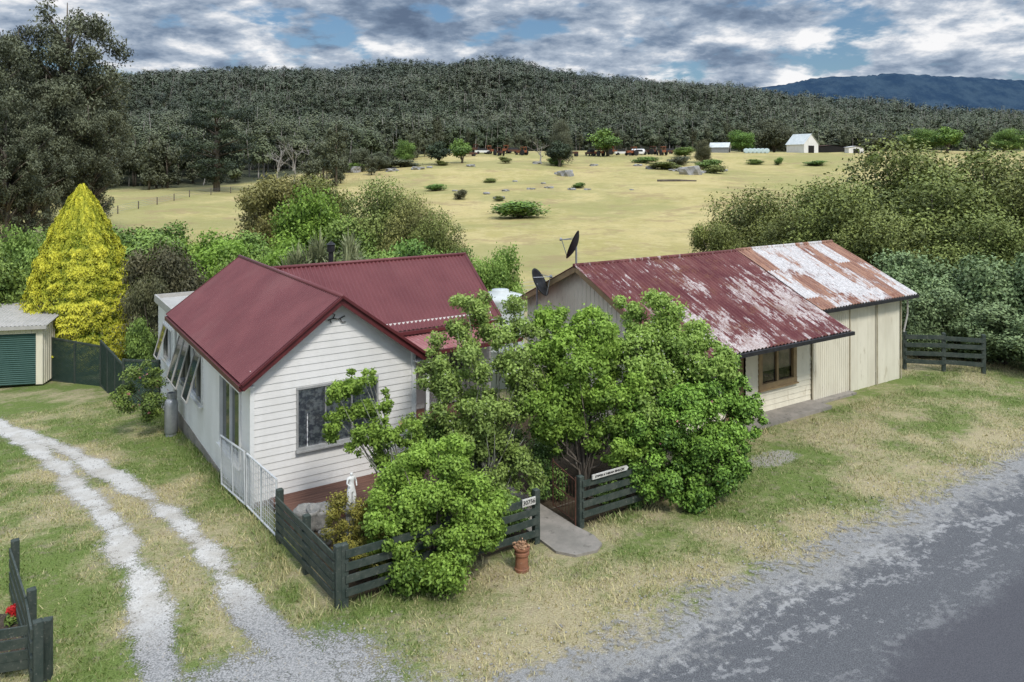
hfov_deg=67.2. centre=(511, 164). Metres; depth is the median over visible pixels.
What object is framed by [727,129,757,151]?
paddock tree
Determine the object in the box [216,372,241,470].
window
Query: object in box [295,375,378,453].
window
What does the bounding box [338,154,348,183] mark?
eucalyptus tree
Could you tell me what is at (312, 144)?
eucalyptus tree
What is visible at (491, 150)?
old tractor
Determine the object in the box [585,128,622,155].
paddock tree
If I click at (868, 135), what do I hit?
eucalyptus tree
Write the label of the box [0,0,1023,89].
sky
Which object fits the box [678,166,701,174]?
boulder
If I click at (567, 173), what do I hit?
boulder
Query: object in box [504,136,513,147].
eucalyptus tree
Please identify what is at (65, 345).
lattice fence
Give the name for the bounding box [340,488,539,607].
rail fence
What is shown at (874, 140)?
paddock tree
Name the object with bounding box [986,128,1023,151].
paddock tree
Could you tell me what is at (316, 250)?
cabbage palm
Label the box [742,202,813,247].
spreading shrub
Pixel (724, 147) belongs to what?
farm barn
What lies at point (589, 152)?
derelict car
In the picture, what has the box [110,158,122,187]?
eucalyptus tree
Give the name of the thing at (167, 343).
window
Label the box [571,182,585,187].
paddock shrub
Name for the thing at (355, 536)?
shrub
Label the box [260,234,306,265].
garden shrub
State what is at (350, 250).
cabbage palm
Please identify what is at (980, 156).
paddock shrub
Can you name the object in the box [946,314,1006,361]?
leafy shrub
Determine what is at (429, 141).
eucalyptus tree
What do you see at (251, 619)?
driveway
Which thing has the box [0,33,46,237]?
gum tree
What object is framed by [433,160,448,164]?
paddock shrub
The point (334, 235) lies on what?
garden shrub
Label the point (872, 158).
paddock shrub
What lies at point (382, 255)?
garden shrub
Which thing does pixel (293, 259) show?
cabbage palm
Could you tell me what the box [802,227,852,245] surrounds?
spreading shrub
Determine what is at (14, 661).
rail fence
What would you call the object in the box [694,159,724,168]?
paddock shrub
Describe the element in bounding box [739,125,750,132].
eucalyptus tree
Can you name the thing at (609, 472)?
name sign
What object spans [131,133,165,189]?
eucalyptus tree
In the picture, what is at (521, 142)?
eucalyptus tree
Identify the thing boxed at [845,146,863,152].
farm barn
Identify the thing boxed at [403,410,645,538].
undergrowth shrub
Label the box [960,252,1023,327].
leafy shrub
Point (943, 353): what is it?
rail fence
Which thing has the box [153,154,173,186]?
eucalyptus tree
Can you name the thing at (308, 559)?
rail fence
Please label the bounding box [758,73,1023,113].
hill
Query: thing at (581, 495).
rail fence
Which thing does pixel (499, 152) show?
old tractor
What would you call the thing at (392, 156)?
eucalyptus tree
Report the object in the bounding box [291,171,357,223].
garden shrub
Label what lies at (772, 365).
window
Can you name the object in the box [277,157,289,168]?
eucalyptus tree
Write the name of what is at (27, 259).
garden shrub
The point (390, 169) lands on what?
boulder
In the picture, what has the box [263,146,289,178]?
dead tree
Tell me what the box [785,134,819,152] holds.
farm barn
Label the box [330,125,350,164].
eucalyptus tree
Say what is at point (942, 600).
road
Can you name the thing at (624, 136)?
eucalyptus tree
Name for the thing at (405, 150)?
paddock tree
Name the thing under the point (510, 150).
derelict car
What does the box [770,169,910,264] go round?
spreading shrub
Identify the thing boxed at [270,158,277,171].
eucalyptus tree
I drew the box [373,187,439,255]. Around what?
garden shrub
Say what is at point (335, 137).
eucalyptus tree
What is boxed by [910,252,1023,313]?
leafy shrub
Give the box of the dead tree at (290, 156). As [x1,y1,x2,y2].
[273,136,307,180]
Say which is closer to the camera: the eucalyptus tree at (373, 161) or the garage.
the garage
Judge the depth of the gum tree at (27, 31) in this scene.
78.89 m
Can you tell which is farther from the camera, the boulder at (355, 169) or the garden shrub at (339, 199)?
the boulder at (355, 169)
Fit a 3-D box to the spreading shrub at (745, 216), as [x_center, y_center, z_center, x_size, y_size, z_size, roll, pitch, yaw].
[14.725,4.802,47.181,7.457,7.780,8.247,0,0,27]
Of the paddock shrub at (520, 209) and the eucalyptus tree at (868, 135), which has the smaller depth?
the paddock shrub at (520, 209)
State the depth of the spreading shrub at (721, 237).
43.61 m
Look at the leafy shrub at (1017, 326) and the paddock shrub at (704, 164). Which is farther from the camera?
the paddock shrub at (704, 164)
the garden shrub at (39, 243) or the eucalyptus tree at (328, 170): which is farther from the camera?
the eucalyptus tree at (328, 170)
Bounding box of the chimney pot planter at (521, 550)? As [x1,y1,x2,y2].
[513,537,529,573]
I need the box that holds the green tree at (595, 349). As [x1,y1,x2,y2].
[516,300,655,500]
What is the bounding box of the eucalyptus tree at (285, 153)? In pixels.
[274,138,290,170]
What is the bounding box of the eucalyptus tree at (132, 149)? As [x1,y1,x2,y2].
[126,137,141,186]
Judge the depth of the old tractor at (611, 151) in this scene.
255.34 m
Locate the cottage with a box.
[153,241,523,529]
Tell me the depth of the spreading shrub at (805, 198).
45.75 m
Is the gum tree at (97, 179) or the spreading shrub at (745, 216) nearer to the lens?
the spreading shrub at (745, 216)
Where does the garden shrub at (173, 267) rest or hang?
on the ground at (610, 215)
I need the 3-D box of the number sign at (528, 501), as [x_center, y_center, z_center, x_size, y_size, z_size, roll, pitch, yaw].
[0.323,6.450,14.714,0.300,0.144,0.026,0,0,-33]
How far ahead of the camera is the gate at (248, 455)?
15.72 m
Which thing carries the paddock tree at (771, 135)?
on the ground at (610, 215)
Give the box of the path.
[507,486,601,556]
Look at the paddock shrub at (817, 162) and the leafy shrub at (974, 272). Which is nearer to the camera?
the leafy shrub at (974, 272)
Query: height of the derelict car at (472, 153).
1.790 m
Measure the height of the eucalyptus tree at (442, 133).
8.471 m
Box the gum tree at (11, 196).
[0,92,53,245]
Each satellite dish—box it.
[532,268,552,309]
[559,231,578,273]
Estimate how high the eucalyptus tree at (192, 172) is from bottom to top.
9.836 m
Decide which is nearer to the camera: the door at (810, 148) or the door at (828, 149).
the door at (810, 148)
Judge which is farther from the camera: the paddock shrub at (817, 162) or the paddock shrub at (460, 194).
the paddock shrub at (817, 162)
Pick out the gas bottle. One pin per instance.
(171, 416)
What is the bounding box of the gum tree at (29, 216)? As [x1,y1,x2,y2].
[0,110,77,240]
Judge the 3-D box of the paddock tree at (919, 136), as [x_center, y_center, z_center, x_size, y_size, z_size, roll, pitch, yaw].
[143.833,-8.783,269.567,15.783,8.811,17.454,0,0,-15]
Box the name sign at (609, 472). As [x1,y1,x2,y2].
[592,465,627,479]
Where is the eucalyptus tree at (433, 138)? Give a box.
[430,135,438,143]
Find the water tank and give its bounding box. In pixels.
[489,288,523,388]
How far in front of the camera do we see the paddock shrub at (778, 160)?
208.25 m
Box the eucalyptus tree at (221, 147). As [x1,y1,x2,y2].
[203,138,235,182]
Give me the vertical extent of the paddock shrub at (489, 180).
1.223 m
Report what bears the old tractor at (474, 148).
on the ground at (610, 215)
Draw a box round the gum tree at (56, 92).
[7,67,111,240]
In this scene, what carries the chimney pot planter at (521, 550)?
on the ground at (610, 215)
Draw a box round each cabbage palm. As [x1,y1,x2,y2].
[272,242,308,265]
[296,227,339,263]
[335,229,367,260]
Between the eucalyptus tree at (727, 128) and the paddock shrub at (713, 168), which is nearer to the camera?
the paddock shrub at (713, 168)
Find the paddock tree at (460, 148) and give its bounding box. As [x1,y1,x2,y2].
[448,138,472,162]
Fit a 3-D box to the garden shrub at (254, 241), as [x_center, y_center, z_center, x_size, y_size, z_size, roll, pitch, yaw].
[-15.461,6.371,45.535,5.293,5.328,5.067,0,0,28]
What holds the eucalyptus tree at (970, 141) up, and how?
on the ground at (610, 215)
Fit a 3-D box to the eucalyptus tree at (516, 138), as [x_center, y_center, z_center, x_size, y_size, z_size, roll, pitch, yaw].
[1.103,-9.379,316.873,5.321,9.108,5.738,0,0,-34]
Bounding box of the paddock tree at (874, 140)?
[860,135,899,150]
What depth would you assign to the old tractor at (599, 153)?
238.08 m
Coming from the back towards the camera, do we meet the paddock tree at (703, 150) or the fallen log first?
the paddock tree at (703, 150)
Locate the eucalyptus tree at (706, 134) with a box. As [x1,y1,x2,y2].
[701,126,711,143]
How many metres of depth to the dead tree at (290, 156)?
164.81 m
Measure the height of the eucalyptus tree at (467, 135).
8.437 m
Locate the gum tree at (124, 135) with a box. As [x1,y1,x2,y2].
[76,58,135,203]
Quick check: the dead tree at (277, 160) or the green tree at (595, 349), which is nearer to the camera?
the green tree at (595, 349)
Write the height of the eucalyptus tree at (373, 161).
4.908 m
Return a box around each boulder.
[346,166,360,172]
[385,168,398,171]
[411,166,424,169]
[557,170,573,176]
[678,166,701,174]
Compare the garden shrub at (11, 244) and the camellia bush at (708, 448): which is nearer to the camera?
the camellia bush at (708, 448)
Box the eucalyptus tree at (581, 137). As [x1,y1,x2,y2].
[576,132,583,150]
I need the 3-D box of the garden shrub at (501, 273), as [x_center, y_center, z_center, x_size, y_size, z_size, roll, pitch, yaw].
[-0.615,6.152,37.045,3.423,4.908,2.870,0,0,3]
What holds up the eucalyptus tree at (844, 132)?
on the ground at (610, 215)
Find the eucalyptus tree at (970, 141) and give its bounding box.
[967,137,975,151]
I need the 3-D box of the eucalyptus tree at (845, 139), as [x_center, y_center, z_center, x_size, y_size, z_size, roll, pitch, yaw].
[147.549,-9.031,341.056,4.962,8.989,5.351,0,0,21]
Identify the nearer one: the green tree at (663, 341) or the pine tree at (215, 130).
the green tree at (663, 341)
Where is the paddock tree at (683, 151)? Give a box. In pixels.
[672,146,696,156]
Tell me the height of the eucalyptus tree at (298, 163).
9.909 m
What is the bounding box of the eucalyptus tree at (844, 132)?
[840,126,849,145]
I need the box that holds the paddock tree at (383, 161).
[370,151,391,170]
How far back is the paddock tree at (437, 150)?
197.99 m
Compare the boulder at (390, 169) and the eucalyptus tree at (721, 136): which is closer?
the boulder at (390, 169)
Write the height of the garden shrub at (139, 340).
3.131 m
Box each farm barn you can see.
[710,142,731,152]
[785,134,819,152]
[818,145,845,152]
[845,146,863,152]
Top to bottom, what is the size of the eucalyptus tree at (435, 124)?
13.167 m
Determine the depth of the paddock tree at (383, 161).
188.98 m
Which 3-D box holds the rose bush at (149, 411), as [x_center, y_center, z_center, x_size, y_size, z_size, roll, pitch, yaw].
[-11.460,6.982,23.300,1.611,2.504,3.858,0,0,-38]
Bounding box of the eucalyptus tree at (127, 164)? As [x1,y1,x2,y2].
[119,152,142,186]
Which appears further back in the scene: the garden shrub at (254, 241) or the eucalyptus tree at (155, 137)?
the eucalyptus tree at (155, 137)
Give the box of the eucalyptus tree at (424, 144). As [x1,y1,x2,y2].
[419,138,430,156]
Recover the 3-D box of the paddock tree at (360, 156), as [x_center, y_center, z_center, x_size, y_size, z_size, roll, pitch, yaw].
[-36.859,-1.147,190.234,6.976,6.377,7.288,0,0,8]
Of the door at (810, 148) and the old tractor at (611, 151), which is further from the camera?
the old tractor at (611, 151)
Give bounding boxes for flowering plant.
[4,603,17,627]
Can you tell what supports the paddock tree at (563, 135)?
on the ground at (610, 215)
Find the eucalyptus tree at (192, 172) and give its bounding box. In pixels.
[181,144,202,183]
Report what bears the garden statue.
on the ground at (610, 215)
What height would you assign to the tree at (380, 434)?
3.488 m
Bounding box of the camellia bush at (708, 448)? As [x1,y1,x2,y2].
[609,355,769,515]
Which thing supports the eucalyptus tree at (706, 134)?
on the ground at (610, 215)
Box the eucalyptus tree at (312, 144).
[308,142,335,178]
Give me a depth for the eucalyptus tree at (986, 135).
339.44 m
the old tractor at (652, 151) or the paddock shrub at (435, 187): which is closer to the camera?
the paddock shrub at (435, 187)
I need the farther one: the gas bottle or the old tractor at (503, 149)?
the old tractor at (503, 149)
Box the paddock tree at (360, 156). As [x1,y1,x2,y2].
[348,147,370,170]
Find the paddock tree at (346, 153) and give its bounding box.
[321,138,350,176]
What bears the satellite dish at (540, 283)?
attached to the tin shed
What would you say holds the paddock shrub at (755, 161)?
on the ground at (610, 215)
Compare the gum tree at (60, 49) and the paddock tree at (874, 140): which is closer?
the gum tree at (60, 49)
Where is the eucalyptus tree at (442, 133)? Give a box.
[439,129,446,142]
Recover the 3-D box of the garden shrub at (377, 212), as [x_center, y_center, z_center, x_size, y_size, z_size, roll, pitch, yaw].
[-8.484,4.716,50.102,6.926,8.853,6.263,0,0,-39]
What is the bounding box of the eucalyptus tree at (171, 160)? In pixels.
[152,141,184,187]
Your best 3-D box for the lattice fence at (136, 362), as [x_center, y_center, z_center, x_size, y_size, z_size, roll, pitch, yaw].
[-12.597,7.749,26.179,1.338,2.263,0.080,0,0,6]
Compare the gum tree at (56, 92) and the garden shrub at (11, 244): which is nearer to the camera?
the garden shrub at (11, 244)
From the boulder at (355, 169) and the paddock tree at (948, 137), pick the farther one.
the paddock tree at (948, 137)
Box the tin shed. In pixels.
[519,240,918,453]
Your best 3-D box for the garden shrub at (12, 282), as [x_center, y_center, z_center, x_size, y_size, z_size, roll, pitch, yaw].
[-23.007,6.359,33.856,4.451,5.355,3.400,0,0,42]
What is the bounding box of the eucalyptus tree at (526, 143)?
[523,137,528,149]
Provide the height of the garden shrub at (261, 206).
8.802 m
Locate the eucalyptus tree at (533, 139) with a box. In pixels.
[526,135,537,150]
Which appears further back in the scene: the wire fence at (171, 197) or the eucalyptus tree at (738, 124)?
the eucalyptus tree at (738, 124)
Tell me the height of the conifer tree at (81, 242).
8.283 m
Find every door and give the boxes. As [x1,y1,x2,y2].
[0,333,35,385]
[726,358,743,420]
[808,146,813,152]
[827,148,837,152]
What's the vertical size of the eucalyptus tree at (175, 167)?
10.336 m
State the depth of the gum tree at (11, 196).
65.93 m
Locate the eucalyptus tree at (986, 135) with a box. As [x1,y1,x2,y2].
[978,129,993,150]
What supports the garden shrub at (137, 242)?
on the ground at (610, 215)
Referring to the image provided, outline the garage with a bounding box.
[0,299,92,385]
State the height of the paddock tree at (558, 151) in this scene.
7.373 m
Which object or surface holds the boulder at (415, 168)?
on the ground at (610, 215)
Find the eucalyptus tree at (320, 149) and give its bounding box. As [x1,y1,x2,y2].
[308,141,330,180]
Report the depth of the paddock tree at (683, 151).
228.80 m
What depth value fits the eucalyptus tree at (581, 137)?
327.71 m
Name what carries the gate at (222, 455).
attached to the cottage
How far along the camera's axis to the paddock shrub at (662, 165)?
184.81 m
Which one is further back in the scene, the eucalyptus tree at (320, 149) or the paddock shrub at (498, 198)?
the eucalyptus tree at (320, 149)
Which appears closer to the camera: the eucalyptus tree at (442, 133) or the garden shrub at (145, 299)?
the garden shrub at (145, 299)
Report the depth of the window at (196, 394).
21.13 m
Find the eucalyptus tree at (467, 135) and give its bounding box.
[464,129,470,142]
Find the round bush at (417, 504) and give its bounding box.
[358,432,512,598]
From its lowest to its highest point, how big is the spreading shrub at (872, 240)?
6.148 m
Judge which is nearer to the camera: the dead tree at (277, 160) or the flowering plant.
the flowering plant
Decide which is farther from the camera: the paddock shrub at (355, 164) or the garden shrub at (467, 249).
the paddock shrub at (355, 164)
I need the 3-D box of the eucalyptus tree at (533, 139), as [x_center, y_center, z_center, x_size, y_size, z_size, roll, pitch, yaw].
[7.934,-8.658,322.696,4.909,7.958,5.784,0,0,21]
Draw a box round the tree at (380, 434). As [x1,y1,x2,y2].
[322,367,426,542]
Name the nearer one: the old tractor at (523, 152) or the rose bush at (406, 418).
the rose bush at (406, 418)
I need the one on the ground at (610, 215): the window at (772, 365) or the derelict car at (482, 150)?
the derelict car at (482, 150)
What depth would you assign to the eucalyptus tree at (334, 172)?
161.45 m
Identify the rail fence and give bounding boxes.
[0,616,52,681]
[9,538,43,681]
[275,488,341,609]
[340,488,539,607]
[576,455,653,528]
[902,331,985,373]
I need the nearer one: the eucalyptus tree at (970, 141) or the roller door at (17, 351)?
the roller door at (17, 351)
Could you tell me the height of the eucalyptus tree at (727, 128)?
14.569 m
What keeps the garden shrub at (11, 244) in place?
on the ground at (610, 215)
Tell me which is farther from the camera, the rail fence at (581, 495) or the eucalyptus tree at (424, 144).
the eucalyptus tree at (424, 144)
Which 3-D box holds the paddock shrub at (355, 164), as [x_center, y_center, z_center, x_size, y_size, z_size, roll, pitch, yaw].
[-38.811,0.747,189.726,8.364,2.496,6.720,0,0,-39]
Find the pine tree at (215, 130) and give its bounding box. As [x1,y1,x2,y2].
[164,98,261,191]
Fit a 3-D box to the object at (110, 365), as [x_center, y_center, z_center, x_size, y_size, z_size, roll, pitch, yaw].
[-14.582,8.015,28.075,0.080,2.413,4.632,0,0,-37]
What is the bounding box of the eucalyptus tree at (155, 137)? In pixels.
[150,133,168,187]
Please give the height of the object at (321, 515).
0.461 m
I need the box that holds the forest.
[7,53,1023,184]
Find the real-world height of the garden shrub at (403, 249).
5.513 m
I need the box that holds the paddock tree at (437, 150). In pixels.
[425,141,452,164]
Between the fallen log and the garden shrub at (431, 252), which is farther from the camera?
the fallen log
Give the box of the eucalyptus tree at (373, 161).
[364,155,377,174]
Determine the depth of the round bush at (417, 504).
13.41 m
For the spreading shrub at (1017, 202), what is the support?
on the ground at (610, 215)
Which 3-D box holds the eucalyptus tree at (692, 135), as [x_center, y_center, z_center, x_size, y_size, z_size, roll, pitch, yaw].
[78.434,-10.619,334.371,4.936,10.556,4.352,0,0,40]
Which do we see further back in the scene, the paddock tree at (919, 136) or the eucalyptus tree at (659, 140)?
the eucalyptus tree at (659, 140)
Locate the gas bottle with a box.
[164,391,177,436]
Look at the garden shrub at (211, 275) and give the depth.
35.81 m
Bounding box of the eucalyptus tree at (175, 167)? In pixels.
[171,140,187,184]
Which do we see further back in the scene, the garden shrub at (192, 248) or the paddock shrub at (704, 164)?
the paddock shrub at (704, 164)
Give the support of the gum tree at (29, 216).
on the ground at (610, 215)
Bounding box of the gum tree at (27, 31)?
[0,16,72,239]
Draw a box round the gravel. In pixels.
[3,408,1023,681]
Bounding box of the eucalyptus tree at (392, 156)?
[389,151,397,160]
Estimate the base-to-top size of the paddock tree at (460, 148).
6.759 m
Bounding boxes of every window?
[161,322,172,367]
[179,344,202,408]
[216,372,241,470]
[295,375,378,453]
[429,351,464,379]
[744,347,798,391]
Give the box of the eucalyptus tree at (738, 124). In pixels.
[735,122,744,150]
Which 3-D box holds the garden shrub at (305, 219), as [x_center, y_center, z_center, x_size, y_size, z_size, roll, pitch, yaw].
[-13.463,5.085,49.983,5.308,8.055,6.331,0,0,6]
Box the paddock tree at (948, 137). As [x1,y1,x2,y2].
[926,126,964,152]
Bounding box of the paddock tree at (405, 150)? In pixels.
[391,139,417,159]
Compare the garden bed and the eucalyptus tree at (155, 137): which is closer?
the garden bed
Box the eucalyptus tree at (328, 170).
[325,165,332,179]
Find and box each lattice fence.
[49,337,99,385]
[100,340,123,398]
[122,358,159,404]
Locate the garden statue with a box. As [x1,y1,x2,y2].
[342,472,361,542]
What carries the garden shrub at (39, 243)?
on the ground at (610, 215)
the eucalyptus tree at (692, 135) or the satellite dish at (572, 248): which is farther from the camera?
the eucalyptus tree at (692, 135)
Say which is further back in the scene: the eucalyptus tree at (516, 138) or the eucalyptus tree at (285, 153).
the eucalyptus tree at (516, 138)
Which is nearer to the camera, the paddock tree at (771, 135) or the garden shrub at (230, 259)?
the garden shrub at (230, 259)
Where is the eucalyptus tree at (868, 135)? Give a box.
[859,132,876,147]
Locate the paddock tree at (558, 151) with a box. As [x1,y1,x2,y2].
[542,139,573,166]
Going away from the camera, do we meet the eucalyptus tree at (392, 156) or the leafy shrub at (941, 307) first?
the leafy shrub at (941, 307)
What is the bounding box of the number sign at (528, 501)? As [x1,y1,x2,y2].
[522,496,535,507]
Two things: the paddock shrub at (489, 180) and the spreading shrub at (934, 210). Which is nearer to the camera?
the spreading shrub at (934, 210)
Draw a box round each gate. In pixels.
[220,434,245,504]
[246,453,277,534]
[552,458,575,525]
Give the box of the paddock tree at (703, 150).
[693,138,712,161]
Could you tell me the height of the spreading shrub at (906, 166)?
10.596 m
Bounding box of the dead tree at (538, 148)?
[529,136,549,161]
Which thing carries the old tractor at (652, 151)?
on the ground at (610, 215)
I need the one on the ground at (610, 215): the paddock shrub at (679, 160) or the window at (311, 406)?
the paddock shrub at (679, 160)
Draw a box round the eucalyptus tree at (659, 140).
[656,134,661,145]
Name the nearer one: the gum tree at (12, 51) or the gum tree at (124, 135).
the gum tree at (12, 51)
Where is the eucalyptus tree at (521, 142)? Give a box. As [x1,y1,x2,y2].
[518,133,526,149]
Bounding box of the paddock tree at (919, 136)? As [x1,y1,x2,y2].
[895,127,941,150]
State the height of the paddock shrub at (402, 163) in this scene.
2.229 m
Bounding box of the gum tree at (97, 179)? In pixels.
[39,94,136,217]
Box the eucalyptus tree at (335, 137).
[326,122,344,185]
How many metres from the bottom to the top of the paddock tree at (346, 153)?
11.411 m
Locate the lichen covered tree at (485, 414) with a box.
[413,288,553,516]
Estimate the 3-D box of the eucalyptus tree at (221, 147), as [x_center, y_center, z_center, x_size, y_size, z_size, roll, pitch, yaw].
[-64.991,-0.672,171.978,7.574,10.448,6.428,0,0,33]
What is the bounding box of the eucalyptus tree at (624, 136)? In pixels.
[621,133,630,148]
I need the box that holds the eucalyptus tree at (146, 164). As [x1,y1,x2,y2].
[142,160,155,189]
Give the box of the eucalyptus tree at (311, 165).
[296,156,321,181]
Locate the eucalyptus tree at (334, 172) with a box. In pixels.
[328,168,340,184]
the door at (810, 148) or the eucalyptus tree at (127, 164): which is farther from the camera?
the door at (810, 148)
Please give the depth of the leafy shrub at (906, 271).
31.86 m
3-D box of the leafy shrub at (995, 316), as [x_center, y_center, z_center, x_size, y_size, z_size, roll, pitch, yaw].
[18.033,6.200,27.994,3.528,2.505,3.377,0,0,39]
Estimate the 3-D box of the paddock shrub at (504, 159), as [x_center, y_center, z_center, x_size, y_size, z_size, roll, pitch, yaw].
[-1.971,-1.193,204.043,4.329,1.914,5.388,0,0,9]
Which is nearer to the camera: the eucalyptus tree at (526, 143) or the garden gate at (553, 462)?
the garden gate at (553, 462)
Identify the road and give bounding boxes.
[482,446,1023,681]
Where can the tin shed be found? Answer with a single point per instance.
(831, 308)
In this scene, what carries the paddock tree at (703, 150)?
on the ground at (610, 215)
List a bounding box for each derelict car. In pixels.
[467,151,476,155]
[474,148,490,153]
[505,148,519,152]
[585,150,595,155]
[614,149,628,154]
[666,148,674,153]
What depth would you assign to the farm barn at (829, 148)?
255.46 m
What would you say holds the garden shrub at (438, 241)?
on the ground at (610, 215)
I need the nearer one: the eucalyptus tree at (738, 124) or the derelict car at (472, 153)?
the derelict car at (472, 153)
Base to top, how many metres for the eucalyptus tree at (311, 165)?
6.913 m
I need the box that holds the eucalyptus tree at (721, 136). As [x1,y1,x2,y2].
[715,133,726,142]
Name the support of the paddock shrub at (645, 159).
on the ground at (610, 215)
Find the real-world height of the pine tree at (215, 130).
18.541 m
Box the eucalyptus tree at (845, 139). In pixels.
[839,134,850,146]
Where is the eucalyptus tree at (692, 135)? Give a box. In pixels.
[687,128,697,147]
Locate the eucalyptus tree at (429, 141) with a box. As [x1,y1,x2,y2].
[422,138,432,155]
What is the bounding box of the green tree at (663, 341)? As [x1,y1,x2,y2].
[595,288,742,468]
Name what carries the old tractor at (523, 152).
on the ground at (610, 215)
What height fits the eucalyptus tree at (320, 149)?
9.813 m
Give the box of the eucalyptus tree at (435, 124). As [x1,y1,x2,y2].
[430,115,443,141]
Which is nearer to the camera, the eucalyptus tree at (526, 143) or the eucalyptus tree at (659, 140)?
the eucalyptus tree at (526, 143)
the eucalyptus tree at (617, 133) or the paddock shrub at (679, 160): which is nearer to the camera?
the paddock shrub at (679, 160)
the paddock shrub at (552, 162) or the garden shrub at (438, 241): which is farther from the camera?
the paddock shrub at (552, 162)
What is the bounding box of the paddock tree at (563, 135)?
[548,118,573,163]
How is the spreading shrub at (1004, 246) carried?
on the ground at (610, 215)
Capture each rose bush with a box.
[108,359,168,423]
[398,411,427,469]
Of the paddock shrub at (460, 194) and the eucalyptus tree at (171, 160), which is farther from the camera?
the eucalyptus tree at (171, 160)
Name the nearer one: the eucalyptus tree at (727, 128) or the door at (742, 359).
the door at (742, 359)
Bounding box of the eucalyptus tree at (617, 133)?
[613,129,621,149]
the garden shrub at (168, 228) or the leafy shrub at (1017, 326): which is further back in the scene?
the garden shrub at (168, 228)
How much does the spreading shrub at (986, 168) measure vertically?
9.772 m
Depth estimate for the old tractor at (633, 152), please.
241.12 m
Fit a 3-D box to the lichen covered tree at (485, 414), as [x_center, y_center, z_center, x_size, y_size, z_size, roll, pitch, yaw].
[-0.541,5.211,16.582,3.223,4.842,2.687,0,0,0]
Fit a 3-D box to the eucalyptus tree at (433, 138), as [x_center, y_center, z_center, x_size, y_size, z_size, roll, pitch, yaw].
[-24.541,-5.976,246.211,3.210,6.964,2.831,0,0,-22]
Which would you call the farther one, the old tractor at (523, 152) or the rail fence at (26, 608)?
the old tractor at (523, 152)
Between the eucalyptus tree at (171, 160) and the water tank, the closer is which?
the water tank
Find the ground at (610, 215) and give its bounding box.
[0,75,1023,681]
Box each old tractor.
[472,144,479,151]
[484,146,493,153]
[493,147,504,155]
[501,145,509,152]
[515,147,528,154]
[593,147,604,155]
[609,146,619,154]
[625,147,638,155]
[645,146,657,154]
[656,146,667,154]
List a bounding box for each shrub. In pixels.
[0,222,46,267]
[0,247,28,326]
[9,243,76,311]
[37,226,124,246]
[86,224,187,314]
[111,237,208,340]
[118,219,193,246]
[123,269,169,342]
[123,316,157,391]
[163,238,208,255]
[180,261,224,291]
[183,227,257,277]
[211,226,280,263]
[212,250,265,274]
[232,168,316,253]
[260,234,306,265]
[264,181,347,256]
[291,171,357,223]
[315,210,384,262]
[319,488,395,570]
[339,171,421,256]
[340,247,399,260]
[347,163,369,170]
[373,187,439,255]
[383,234,430,256]
[390,159,422,166]
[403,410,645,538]
[406,204,468,253]
[419,247,451,255]
[423,183,449,190]
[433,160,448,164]
[444,243,477,266]
[453,189,467,199]
[468,241,526,318]
[483,178,497,182]
[487,200,550,217]
[493,196,504,200]
[498,156,511,162]
[546,158,565,165]
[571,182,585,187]
[630,156,662,162]
[645,161,683,168]
[666,156,694,164]
[686,216,749,252]
[692,179,796,251]
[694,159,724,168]
[702,164,727,173]
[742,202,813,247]
[744,159,763,164]
[762,173,858,238]
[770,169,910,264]
[774,157,783,164]
[800,124,987,236]
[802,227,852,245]
[803,160,830,164]
[826,202,941,274]
[863,152,880,164]
[865,159,1019,267]
[867,246,953,329]
[902,282,980,357]
[902,313,940,357]
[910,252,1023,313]
[911,202,1023,275]
[912,138,1023,213]
[943,165,1023,257]
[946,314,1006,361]
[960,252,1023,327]
[960,296,1023,364]
[970,151,990,161]
[1000,312,1023,365]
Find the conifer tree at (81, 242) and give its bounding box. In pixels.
[16,183,135,371]
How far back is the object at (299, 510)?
15.44 m
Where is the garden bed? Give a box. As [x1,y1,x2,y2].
[0,614,24,652]
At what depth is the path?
15.15 m
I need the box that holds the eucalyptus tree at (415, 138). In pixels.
[405,130,423,159]
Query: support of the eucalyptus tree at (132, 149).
on the ground at (610, 215)
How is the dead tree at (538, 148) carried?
on the ground at (610, 215)
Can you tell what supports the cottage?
on the ground at (610, 215)
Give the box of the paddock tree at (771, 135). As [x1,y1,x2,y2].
[751,118,797,151]
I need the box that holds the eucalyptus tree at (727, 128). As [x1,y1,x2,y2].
[721,119,731,141]
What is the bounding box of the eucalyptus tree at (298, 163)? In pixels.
[289,136,306,167]
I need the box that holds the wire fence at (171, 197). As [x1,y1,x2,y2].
[108,184,256,213]
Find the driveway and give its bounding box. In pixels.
[0,418,466,681]
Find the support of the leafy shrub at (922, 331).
on the ground at (610, 215)
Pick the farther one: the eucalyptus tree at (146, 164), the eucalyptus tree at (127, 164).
the eucalyptus tree at (127, 164)
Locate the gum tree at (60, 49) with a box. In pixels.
[1,0,134,204]
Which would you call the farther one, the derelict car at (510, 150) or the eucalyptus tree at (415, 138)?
the derelict car at (510, 150)
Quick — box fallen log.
[657,179,696,181]
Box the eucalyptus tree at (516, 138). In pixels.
[511,131,521,149]
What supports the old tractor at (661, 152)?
on the ground at (610, 215)

